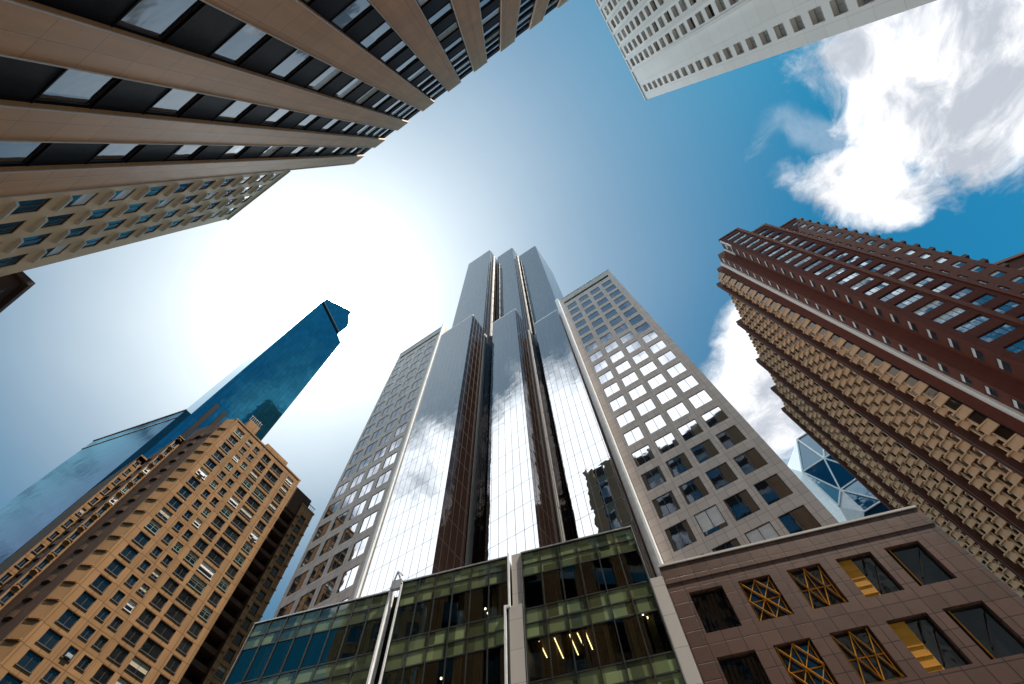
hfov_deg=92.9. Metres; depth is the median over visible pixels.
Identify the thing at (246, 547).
window
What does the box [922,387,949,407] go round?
bay window
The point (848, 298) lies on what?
window
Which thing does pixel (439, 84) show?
window
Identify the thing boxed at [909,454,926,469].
bay window
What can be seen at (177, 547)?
window
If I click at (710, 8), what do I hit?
window
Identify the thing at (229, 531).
window
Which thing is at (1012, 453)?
bay window
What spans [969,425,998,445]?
bay window
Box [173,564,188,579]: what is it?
window
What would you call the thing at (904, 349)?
window
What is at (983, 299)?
window
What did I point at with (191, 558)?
window
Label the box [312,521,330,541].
window
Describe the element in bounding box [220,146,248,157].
window
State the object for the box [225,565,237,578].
window
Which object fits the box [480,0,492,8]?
window
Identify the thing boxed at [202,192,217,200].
window
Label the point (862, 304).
window
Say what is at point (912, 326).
window
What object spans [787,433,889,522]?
diagrid tower
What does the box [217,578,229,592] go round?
window
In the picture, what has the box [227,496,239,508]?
window
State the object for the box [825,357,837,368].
bay window
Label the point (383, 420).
window
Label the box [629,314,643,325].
window
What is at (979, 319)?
window
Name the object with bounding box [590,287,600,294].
window
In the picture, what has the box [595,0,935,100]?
white tower
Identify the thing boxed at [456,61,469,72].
window
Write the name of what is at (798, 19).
window
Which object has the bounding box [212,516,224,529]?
window
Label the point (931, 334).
window
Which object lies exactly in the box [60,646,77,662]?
window
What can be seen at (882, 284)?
window
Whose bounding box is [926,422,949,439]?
bay window
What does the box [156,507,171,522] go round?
window
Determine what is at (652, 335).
window
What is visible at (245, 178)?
window
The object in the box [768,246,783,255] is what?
window
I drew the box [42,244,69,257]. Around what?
window
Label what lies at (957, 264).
window
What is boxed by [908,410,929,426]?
bay window
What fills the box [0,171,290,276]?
tan office block
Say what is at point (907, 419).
bay window
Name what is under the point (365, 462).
window
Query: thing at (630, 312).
window
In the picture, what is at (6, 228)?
window
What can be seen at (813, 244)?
window
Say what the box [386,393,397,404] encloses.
window
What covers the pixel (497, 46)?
window
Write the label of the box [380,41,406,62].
window
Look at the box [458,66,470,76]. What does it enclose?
window
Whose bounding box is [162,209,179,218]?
window
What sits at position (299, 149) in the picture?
window
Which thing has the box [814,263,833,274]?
window
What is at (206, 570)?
window
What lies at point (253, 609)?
window
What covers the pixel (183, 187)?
window
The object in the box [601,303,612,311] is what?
window
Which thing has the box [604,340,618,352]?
window
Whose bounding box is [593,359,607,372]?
window
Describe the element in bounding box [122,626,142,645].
window
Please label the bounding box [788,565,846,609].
window
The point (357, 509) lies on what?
window
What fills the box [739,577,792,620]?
window
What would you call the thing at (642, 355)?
window
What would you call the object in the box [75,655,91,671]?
window
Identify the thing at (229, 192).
window
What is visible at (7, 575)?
window
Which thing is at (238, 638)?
window
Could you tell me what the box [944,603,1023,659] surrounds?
window
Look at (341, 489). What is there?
window
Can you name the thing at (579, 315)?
window
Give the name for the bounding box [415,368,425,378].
window
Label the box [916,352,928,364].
window
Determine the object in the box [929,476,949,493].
bay window
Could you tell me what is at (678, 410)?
window
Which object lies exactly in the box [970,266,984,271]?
window
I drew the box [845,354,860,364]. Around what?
bay window
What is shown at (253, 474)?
window
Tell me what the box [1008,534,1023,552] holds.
bay window
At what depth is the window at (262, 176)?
68.02 m
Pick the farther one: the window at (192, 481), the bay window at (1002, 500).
the window at (192, 481)
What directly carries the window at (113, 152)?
in the striped tower at (99, 94)
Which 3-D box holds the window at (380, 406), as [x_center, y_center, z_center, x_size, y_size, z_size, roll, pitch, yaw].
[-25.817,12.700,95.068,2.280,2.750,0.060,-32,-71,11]
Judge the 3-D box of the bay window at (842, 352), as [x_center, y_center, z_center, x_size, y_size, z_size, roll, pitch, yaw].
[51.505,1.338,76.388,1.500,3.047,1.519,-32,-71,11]
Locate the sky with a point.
(908, 126)
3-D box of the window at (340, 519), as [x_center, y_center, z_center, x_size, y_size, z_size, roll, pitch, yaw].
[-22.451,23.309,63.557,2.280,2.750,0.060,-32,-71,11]
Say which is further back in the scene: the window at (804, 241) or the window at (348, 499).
the window at (804, 241)
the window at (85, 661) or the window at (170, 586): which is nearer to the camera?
the window at (85, 661)
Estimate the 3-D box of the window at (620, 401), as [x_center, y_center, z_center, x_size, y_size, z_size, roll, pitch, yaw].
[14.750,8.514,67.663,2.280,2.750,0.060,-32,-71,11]
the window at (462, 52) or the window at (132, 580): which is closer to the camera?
the window at (132, 580)
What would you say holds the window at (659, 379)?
in the granite tower at (709, 470)
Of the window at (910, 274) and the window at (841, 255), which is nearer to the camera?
the window at (910, 274)
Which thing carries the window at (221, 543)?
in the brick apartment tower at (168, 563)
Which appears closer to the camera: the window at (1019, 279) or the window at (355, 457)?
the window at (1019, 279)
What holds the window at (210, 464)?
in the brick apartment tower at (168, 563)
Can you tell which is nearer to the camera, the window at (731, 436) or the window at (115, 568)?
the window at (731, 436)
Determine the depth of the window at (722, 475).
47.21 m
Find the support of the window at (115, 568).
in the brick apartment tower at (168, 563)
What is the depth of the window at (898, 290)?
67.57 m
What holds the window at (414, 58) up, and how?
in the striped tower at (99, 94)
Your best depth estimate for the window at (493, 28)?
79.09 m
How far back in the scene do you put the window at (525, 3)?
78.10 m
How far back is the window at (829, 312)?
78.07 m
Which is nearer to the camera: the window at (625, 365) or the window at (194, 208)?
the window at (194, 208)
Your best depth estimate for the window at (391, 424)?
82.48 m
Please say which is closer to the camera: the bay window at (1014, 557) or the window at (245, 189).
the bay window at (1014, 557)
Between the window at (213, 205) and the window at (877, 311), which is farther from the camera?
the window at (877, 311)
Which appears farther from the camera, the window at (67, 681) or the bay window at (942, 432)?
the bay window at (942, 432)
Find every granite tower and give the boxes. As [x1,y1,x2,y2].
[273,325,447,617]
[559,269,838,562]
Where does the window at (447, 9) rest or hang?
in the striped tower at (99, 94)
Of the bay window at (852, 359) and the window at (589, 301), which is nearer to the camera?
the bay window at (852, 359)
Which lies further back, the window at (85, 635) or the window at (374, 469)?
the window at (374, 469)
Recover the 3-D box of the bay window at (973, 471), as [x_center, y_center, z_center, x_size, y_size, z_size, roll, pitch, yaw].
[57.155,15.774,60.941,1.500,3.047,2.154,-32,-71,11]
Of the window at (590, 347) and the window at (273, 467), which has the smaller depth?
the window at (273, 467)
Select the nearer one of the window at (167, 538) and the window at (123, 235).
the window at (123, 235)
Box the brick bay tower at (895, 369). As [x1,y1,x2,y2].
[716,218,1023,599]
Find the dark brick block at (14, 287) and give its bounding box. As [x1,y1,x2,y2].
[0,271,35,312]
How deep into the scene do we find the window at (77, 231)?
43.98 m
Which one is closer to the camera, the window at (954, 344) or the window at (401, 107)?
the window at (954, 344)
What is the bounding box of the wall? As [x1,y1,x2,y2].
[717,272,1023,599]
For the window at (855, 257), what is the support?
in the brick bay tower at (895, 369)
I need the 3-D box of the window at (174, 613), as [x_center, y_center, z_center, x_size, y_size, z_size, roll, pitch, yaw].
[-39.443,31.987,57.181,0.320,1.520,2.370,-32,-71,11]
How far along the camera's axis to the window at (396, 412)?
86.38 m
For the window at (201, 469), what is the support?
in the brick apartment tower at (168, 563)
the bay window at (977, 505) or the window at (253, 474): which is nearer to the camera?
the bay window at (977, 505)
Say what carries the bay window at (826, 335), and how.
in the brick bay tower at (895, 369)
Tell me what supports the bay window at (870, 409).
in the brick bay tower at (895, 369)
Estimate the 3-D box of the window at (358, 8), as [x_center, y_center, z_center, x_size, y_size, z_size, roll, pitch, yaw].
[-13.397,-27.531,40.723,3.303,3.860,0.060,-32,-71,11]
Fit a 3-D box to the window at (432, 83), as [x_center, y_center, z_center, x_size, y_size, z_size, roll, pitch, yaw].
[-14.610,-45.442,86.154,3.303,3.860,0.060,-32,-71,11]
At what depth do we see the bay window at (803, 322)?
83.90 m
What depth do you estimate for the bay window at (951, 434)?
58.36 m
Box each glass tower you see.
[143,297,353,457]
[353,246,663,633]
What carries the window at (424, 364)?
in the granite tower at (329, 569)
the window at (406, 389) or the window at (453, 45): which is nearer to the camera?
the window at (453, 45)
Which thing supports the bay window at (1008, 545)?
in the brick bay tower at (895, 369)
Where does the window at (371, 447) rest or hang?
in the granite tower at (329, 569)
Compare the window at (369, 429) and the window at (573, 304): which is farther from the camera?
the window at (573, 304)
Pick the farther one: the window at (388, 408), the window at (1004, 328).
the window at (388, 408)
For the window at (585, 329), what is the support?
in the granite tower at (709, 470)
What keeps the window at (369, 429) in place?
in the granite tower at (329, 569)
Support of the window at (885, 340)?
in the brick bay tower at (895, 369)
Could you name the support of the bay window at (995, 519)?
in the brick bay tower at (895, 369)
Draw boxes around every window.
[0,142,47,163]
[0,221,24,234]
[0,253,27,267]
[0,572,11,584]
[0,591,13,604]
[0,673,21,683]
[10,198,50,214]
[14,650,42,674]
[15,558,28,568]
[17,575,31,586]
[18,233,50,247]
[36,559,48,570]
[36,629,62,651]
[37,69,118,105]
[40,668,59,683]
[41,213,74,227]
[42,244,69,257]
[52,545,64,555]
[55,609,79,630]
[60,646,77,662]
[61,677,74,683]
[64,225,92,238]
[65,193,97,206]
[73,591,95,611]
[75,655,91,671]
[78,626,94,641]
[82,236,105,247]
[85,207,113,220]
[90,144,143,161]
[90,575,110,593]
[91,665,113,683]
[92,635,107,650]
[95,607,110,622]
[103,219,126,230]
[105,559,124,577]
[108,189,135,201]
[108,617,122,631]
[108,645,128,665]
[110,591,124,604]
[116,0,202,39]
[116,230,135,239]
[119,545,137,562]
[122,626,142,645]
[123,202,146,213]
[123,600,136,613]
[124,575,137,587]
[125,656,150,681]
[132,531,149,547]
[136,214,154,223]
[136,584,148,596]
[136,609,155,627]
[138,560,149,572]
[139,638,162,661]
[144,186,165,196]
[144,224,161,233]
[144,519,160,534]
[147,89,201,114]
[149,569,160,580]
[149,593,167,610]
[150,546,161,557]
[152,620,174,642]
[154,198,174,208]
[154,674,168,683]
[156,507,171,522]
[161,555,172,566]
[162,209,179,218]
[162,533,172,544]
[162,578,178,594]
[164,655,180,674]
[165,604,185,625]
[167,145,205,159]
[167,496,181,510]
[169,219,183,227]
[172,542,182,552]
[173,183,192,192]
[173,522,182,531]
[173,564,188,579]
[176,589,196,609]
[176,638,191,655]
[177,486,190,499]
[181,195,197,203]
[183,551,198,566]
[186,205,201,213]
[187,476,199,489]
[187,574,205,594]
[188,621,202,637]
[190,215,203,222]
[193,538,207,552]
[195,467,207,479]
[197,561,215,580]
[198,180,215,189]
[198,605,211,621]
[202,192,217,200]
[203,527,216,540]
[204,459,216,470]
[206,549,223,566]
[208,202,219,208]
[208,591,220,606]
[211,24,269,63]
[212,450,223,461]
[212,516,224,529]
[213,665,225,681]
[215,101,254,121]
[215,537,231,554]
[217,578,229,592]
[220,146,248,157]
[220,178,234,186]
[220,443,230,453]
[220,506,231,518]
[223,189,235,196]
[223,526,239,542]
[223,648,234,663]
[225,198,237,205]
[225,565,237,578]
[227,435,237,445]
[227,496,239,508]
[231,516,246,531]
[232,632,243,646]
[234,428,243,438]
[234,553,245,566]
[235,486,245,498]
[239,176,252,183]
[239,506,252,521]
[240,187,250,193]
[241,617,251,631]
[242,478,252,489]
[242,542,251,554]
[246,497,259,511]
[248,603,258,616]
[249,470,258,480]
[249,531,258,542]
[252,487,265,501]
[255,175,266,181]
[255,462,264,472]
[255,520,264,532]
[256,590,265,602]
[258,146,280,156]
[259,479,271,492]
[262,109,291,125]
[262,511,271,522]
[263,577,271,589]
[264,471,276,484]
[268,50,311,79]
[269,566,277,577]
[270,463,281,476]
[277,601,294,616]
[286,570,308,596]
[288,147,305,155]
[294,115,319,128]
[294,589,315,612]
[300,544,320,567]
[306,559,327,585]
[307,66,341,90]
[311,147,326,154]
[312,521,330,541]
[313,576,337,606]
[319,119,340,130]
[319,532,339,556]
[323,499,340,518]
[327,547,348,573]
[329,147,341,154]
[330,510,348,530]
[331,0,372,30]
[333,481,348,498]
[334,78,361,98]
[336,564,359,593]
[338,148,350,154]
[338,521,358,545]
[339,122,356,132]
[340,489,357,508]
[341,464,356,480]
[348,499,366,520]
[348,535,368,561]
[349,449,363,464]
[349,471,364,488]
[355,87,378,104]
[355,125,369,134]
[356,436,368,449]
[357,455,371,470]
[357,479,374,498]
[358,510,377,533]
[360,22,392,49]
[362,423,374,436]
[364,127,377,135]
[364,440,377,454]
[365,462,380,478]
[367,488,384,509]
[369,411,380,423]
[370,427,382,440]
[371,94,391,108]
[372,128,384,136]
[372,446,386,461]
[374,401,384,412]
[375,469,391,487]
[376,415,387,427]
[378,431,392,446]
[379,391,389,401]
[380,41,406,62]
[381,404,392,415]
[382,451,397,468]
[383,382,393,392]
[384,100,401,112]
[385,418,397,431]
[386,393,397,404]
[388,436,402,451]
[389,406,401,419]
[390,103,407,114]
[391,384,400,393]
[394,396,405,407]
[394,422,406,436]
[395,55,417,73]
[395,375,404,384]
[396,106,411,116]
[399,367,407,375]
[399,386,409,396]
[399,409,411,422]
[403,108,416,118]
[403,377,412,386]
[403,398,414,410]
[407,65,426,81]
[407,368,415,376]
[407,387,418,399]
[410,360,418,368]
[411,377,422,388]
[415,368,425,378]
[416,74,433,87]
[417,0,428,6]
[418,361,427,369]
[421,79,437,91]
[421,353,430,361]
[426,83,440,94]
[428,3,451,26]
[430,87,443,97]
[437,22,457,41]
[444,37,461,53]
[450,49,465,62]
[453,55,467,67]
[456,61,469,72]
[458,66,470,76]
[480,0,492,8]
[482,7,498,24]
[484,22,498,37]
[485,31,498,44]
[486,38,498,49]
[486,44,498,55]
[516,20,529,32]
[517,12,531,26]
[518,4,533,18]
[519,0,532,10]
[546,0,557,9]
[567,301,576,309]
[570,307,579,314]
[572,313,582,321]
[575,319,585,327]
[578,326,589,335]
[579,294,588,301]
[581,299,591,307]
[581,333,593,343]
[584,305,595,313]
[585,341,597,352]
[588,311,599,319]
[589,350,602,362]
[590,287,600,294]
[591,317,603,327]
[593,292,603,300]
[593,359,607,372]
[595,324,607,334]
[597,297,608,305]
[598,370,613,384]
[599,332,612,343]
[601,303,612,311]
[602,280,611,287]
[603,382,619,396]
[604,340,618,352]
[605,284,615,292]
[605,309,616,318]
[609,289,620,297]
[609,316,622,326]
[609,350,624,362]
[609,395,627,411]
[614,295,625,303]
[614,323,627,334]
[615,360,631,374]
[615,409,635,427]
[618,301,631,310]
[619,331,634,343]
[621,371,638,386]
[623,307,637,317]
[623,425,643,445]
[625,340,640,352]
[628,384,646,400]
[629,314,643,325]
[631,444,654,466]
[632,350,648,363]
[635,322,650,333]
[636,398,656,415]
[639,361,656,375]
[641,330,657,342]
[641,466,666,490]
[644,414,666,433]
[647,373,666,389]
[649,340,666,353]
[652,490,680,518]
[654,432,678,453]
[656,386,677,403]
[657,350,675,364]
[665,401,689,421]
[665,452,692,477]
[665,519,696,551]
[666,361,686,377]
[676,374,698,392]
[677,419,702,440]
[678,476,708,504]
[687,389,712,408]
[690,439,718,463]
[690,588,740,632]
[694,504,727,536]
[698,11,704,22]
[700,406,728,427]
[705,462,737,489]
[708,4,714,16]
[712,538,740,551]
[716,425,746,449]
[718,652,770,683]
[719,0,725,9]
[723,489,759,520]
[726,47,731,56]
[733,447,767,474]
[737,42,743,52]
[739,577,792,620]
[740,236,753,244]
[744,521,779,542]
[745,239,760,247]
[749,36,756,47]
[752,241,767,249]
[753,473,792,504]
[760,244,775,252]
[763,30,770,41]
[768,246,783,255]
[775,250,792,259]
[775,640,836,683]
[778,23,786,35]
[778,505,821,533]
[784,253,801,262]
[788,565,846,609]
[793,256,812,266]
[794,15,804,29]
[796,240,807,246]
[796,316,810,328]
[798,275,805,283]
[803,259,822,270]
[804,243,816,249]
[806,322,821,334]
[809,280,816,288]
[809,333,821,341]
[813,6,824,21]
[813,246,826,252]
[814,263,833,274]
[814,303,822,311]
[817,328,833,341]
[820,284,827,292]
[820,340,833,348]
[823,249,836,255]
[824,267,846,278]
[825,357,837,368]
[826,309,833,316]
[829,334,846,348]
[831,289,840,298]
[831,628,904,683]
[832,346,846,356]
[833,252,848,259]
[835,0,847,12]
[836,272,860,283]
[836,364,849,376]
[838,314,846,323]
[838,554,901,597]
[841,374,854,386]
[842,342,860,356]
[844,294,853,304]
[845,255,860,262]
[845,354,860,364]
[849,276,874,289]
[849,372,863,385]
[851,321,860,330]
[853,383,867,395]
[855,349,874,364]
[856,259,873,266]
[858,300,867,310]
[858,362,875,373]
[858,393,871,405]
[862,381,877,394]
[862,402,876,415]
[863,281,889,294]
[866,328,875,337]
[867,391,882,404]
[869,263,886,271]
[870,357,891,374]
[871,402,886,415]
[872,306,883,317]
[873,368,891,382]
[875,412,890,425]
[876,390,893,404]
[878,243,888,247]
[878,287,906,300]
[881,335,891,345]
[881,401,897,415]
[883,267,900,275]
[885,366,909,384]
[885,412,902,425]
[886,543,954,585]
[888,615,969,672]
[889,313,899,324]
[889,378,908,393]
[890,422,906,436]
[891,246,901,250]
[892,400,910,415]
[895,293,924,307]
[896,411,915,426]
[898,272,917,280]
[898,344,908,354]
[901,422,920,437]
[903,376,928,395]
[904,250,915,254]
[905,433,924,448]
[906,320,918,332]
[906,388,928,404]
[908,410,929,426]
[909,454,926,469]
[913,276,934,286]
[913,299,944,314]
[913,422,934,438]
[913,464,931,479]
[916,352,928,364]
[918,433,938,449]
[919,253,930,258]
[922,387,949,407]
[922,444,943,460]
[925,328,938,341]
[925,399,949,416]
[925,465,944,482]
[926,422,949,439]
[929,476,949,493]
[931,282,952,292]
[931,434,954,451]
[933,307,965,323]
[933,487,952,503]
[935,257,947,262]
[936,362,949,374]
[936,443,958,463]
[940,455,963,474]
[942,478,963,496]
[943,398,973,420]
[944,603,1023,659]
[946,337,960,350]
[946,411,972,430]
[946,432,971,453]
[947,488,968,507]
[950,287,973,298]
[950,433,964,441]
[951,261,965,266]
[951,445,976,466]
[951,498,972,518]
[954,314,990,331]
[956,456,980,478]
[959,373,972,386]
[960,469,985,490]
[961,491,984,512]
[965,502,988,523]
[966,411,999,435]
[968,446,996,469]
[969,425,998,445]
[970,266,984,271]
[970,294,995,305]
[970,347,984,361]
[970,513,993,534]
[973,447,988,456]
[973,459,1000,482]
[974,524,997,545]
[977,323,1017,341]
[977,471,1005,494]
[981,484,1009,506]
[982,507,1006,529]
[983,385,998,399]
[986,517,1011,540]
[990,271,1005,276]
[990,529,1015,552]
[991,426,1023,452]
[992,462,1023,486]
[993,301,1019,312]
[994,540,1019,563]
[995,357,1011,373]
[995,440,1023,462]
[997,474,1023,499]
[998,463,1014,472]
[1001,488,1023,510]
[1004,338,1023,352]
[1004,523,1023,544]
[1005,500,1023,520]
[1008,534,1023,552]
[1010,276,1023,282]
[1011,398,1023,411]
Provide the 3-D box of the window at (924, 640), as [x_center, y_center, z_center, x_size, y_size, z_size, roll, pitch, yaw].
[21.248,15.460,24.942,2.120,2.800,0.220,-16,-69,5]
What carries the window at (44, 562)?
in the brick apartment tower at (168, 563)
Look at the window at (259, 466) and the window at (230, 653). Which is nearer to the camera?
the window at (230, 653)
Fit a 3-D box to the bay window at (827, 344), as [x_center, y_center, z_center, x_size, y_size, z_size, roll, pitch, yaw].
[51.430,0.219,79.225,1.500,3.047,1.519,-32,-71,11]
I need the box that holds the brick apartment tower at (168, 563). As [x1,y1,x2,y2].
[0,415,314,683]
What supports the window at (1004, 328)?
in the brick bay tower at (895, 369)
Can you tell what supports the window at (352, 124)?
in the striped tower at (99, 94)
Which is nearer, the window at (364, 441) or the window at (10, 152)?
the window at (10, 152)
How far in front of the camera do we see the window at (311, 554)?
60.30 m
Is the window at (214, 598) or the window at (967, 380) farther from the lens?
the window at (214, 598)
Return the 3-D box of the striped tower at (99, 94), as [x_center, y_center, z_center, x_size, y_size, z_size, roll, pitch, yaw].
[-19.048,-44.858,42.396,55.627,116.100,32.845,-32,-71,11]
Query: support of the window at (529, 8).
in the striped tower at (99, 94)
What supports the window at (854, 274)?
in the brick bay tower at (895, 369)
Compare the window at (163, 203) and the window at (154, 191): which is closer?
the window at (154, 191)
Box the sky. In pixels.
[0,0,1023,620]
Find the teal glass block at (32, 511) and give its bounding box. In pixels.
[0,409,190,563]
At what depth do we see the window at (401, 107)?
88.01 m
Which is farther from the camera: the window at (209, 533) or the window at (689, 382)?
the window at (209, 533)
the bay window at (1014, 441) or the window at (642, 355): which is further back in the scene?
the window at (642, 355)
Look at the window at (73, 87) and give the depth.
27.17 m
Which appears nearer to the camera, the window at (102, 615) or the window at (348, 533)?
the window at (102, 615)
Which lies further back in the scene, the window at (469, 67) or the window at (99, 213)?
the window at (469, 67)
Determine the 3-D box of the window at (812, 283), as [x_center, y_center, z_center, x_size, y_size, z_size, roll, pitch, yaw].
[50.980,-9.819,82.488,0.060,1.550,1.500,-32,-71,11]
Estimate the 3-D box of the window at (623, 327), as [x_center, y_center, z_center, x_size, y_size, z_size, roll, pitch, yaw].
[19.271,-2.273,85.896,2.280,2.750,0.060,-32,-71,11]
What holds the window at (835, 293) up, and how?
in the brick bay tower at (895, 369)
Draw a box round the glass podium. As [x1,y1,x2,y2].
[224,525,702,683]
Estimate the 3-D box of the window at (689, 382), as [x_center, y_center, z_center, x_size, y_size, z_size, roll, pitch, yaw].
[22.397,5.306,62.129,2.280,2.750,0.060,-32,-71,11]
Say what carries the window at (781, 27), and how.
in the white tower at (665, 46)
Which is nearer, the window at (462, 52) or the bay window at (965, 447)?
the bay window at (965, 447)
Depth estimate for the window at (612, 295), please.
100.91 m
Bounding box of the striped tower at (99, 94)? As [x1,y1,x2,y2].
[0,0,567,198]
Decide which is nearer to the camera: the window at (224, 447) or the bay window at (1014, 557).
the bay window at (1014, 557)
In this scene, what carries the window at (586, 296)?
in the granite tower at (709, 470)
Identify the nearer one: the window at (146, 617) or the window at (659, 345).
the window at (146, 617)
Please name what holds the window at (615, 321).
in the granite tower at (709, 470)
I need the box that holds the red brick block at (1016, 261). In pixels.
[992,252,1023,269]
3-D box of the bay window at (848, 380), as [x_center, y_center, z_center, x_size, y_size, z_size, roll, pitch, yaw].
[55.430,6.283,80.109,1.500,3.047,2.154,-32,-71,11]
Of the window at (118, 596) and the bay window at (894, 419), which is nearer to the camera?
the window at (118, 596)
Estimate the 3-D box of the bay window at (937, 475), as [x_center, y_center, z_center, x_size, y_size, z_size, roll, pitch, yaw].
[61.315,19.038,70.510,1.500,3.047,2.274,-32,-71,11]
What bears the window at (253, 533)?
in the brick apartment tower at (168, 563)
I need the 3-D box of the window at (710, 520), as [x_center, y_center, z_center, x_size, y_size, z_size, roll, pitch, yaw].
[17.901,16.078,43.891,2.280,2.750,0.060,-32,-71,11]
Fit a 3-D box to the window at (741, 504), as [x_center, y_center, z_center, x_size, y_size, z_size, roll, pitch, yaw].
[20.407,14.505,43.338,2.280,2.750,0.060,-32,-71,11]
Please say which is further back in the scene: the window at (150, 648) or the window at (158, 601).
the window at (158, 601)
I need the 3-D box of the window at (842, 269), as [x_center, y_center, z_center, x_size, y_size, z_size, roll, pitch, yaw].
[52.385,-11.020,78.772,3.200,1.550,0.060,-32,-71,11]
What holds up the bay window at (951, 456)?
in the brick bay tower at (895, 369)
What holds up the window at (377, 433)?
in the granite tower at (329, 569)
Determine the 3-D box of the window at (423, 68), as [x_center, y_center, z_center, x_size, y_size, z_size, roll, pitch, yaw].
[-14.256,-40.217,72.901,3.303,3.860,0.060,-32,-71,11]
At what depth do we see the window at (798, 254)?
90.28 m
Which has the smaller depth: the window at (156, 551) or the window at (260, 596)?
the window at (156, 551)
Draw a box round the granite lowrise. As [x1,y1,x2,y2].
[658,505,1023,683]
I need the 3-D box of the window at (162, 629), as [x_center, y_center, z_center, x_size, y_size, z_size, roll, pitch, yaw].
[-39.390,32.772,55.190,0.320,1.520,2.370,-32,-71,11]
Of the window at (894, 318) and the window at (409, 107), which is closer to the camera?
the window at (894, 318)
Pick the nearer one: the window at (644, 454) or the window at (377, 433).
the window at (644, 454)
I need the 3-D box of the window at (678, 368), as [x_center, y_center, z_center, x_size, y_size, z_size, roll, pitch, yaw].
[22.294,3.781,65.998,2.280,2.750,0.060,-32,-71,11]
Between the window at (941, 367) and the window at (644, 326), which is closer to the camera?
the window at (941, 367)
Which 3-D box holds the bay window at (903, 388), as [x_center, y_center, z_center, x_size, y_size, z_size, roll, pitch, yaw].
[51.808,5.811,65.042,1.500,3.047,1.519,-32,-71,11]
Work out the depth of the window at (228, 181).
59.66 m
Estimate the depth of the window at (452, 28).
64.08 m
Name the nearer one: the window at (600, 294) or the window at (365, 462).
the window at (365, 462)
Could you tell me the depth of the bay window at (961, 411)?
55.59 m
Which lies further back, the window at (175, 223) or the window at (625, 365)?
the window at (625, 365)
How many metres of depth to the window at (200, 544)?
64.45 m
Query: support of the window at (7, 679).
in the brick apartment tower at (168, 563)
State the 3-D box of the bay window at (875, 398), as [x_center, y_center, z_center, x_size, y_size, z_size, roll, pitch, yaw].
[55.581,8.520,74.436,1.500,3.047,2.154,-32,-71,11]
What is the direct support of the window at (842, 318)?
in the brick bay tower at (895, 369)
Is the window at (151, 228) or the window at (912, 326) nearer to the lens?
the window at (151, 228)
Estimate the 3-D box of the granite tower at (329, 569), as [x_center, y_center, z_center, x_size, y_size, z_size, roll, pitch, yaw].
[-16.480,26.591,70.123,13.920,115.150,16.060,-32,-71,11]
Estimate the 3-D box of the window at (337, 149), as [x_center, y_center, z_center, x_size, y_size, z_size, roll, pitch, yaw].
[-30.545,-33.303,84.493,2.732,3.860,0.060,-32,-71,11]
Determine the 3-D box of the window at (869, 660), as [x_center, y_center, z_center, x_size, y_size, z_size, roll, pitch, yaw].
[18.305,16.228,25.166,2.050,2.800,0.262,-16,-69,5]
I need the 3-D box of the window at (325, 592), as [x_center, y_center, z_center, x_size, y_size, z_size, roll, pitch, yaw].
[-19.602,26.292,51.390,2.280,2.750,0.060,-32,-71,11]
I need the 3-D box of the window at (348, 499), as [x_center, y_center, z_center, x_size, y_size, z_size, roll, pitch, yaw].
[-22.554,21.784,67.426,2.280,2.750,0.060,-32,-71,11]
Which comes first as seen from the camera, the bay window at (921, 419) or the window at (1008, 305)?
the window at (1008, 305)
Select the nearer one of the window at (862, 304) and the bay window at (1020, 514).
the bay window at (1020, 514)
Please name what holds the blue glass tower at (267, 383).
on the ground
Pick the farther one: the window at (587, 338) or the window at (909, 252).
the window at (587, 338)
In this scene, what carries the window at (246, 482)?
in the brick apartment tower at (168, 563)
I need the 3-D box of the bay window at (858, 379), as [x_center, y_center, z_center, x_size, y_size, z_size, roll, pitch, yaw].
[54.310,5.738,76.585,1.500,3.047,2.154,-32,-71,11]
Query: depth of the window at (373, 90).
66.63 m
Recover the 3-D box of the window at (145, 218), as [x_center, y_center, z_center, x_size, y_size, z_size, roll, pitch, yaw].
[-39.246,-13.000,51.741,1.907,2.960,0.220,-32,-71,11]
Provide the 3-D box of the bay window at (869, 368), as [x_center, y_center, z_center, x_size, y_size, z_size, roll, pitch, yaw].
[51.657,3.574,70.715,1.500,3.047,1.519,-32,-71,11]
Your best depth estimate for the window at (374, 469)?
70.83 m
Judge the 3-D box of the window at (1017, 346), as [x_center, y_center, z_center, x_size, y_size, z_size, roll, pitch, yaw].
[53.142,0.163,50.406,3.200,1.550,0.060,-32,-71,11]
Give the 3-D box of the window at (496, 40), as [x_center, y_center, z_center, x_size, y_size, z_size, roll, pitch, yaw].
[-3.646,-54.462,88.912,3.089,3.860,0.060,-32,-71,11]
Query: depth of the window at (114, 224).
48.16 m
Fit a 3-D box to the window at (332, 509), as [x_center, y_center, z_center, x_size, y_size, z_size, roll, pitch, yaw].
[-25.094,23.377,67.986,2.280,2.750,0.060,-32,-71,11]
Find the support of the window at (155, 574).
in the brick apartment tower at (168, 563)
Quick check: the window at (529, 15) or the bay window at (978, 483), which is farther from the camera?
the window at (529, 15)
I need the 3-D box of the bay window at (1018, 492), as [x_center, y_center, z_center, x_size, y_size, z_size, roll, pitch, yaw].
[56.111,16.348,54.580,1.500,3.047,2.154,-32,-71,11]
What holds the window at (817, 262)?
in the brick bay tower at (895, 369)
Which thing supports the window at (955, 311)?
in the brick bay tower at (895, 369)
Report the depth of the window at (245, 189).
68.50 m
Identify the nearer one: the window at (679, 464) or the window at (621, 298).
the window at (679, 464)
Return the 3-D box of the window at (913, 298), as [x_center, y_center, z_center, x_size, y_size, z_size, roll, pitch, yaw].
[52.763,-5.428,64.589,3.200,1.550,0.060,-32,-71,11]
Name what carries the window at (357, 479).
in the granite tower at (329, 569)
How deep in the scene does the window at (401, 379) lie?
102.47 m
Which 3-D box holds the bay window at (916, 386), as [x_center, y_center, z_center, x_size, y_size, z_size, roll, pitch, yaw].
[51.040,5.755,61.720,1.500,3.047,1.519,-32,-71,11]
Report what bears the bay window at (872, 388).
in the brick bay tower at (895, 369)

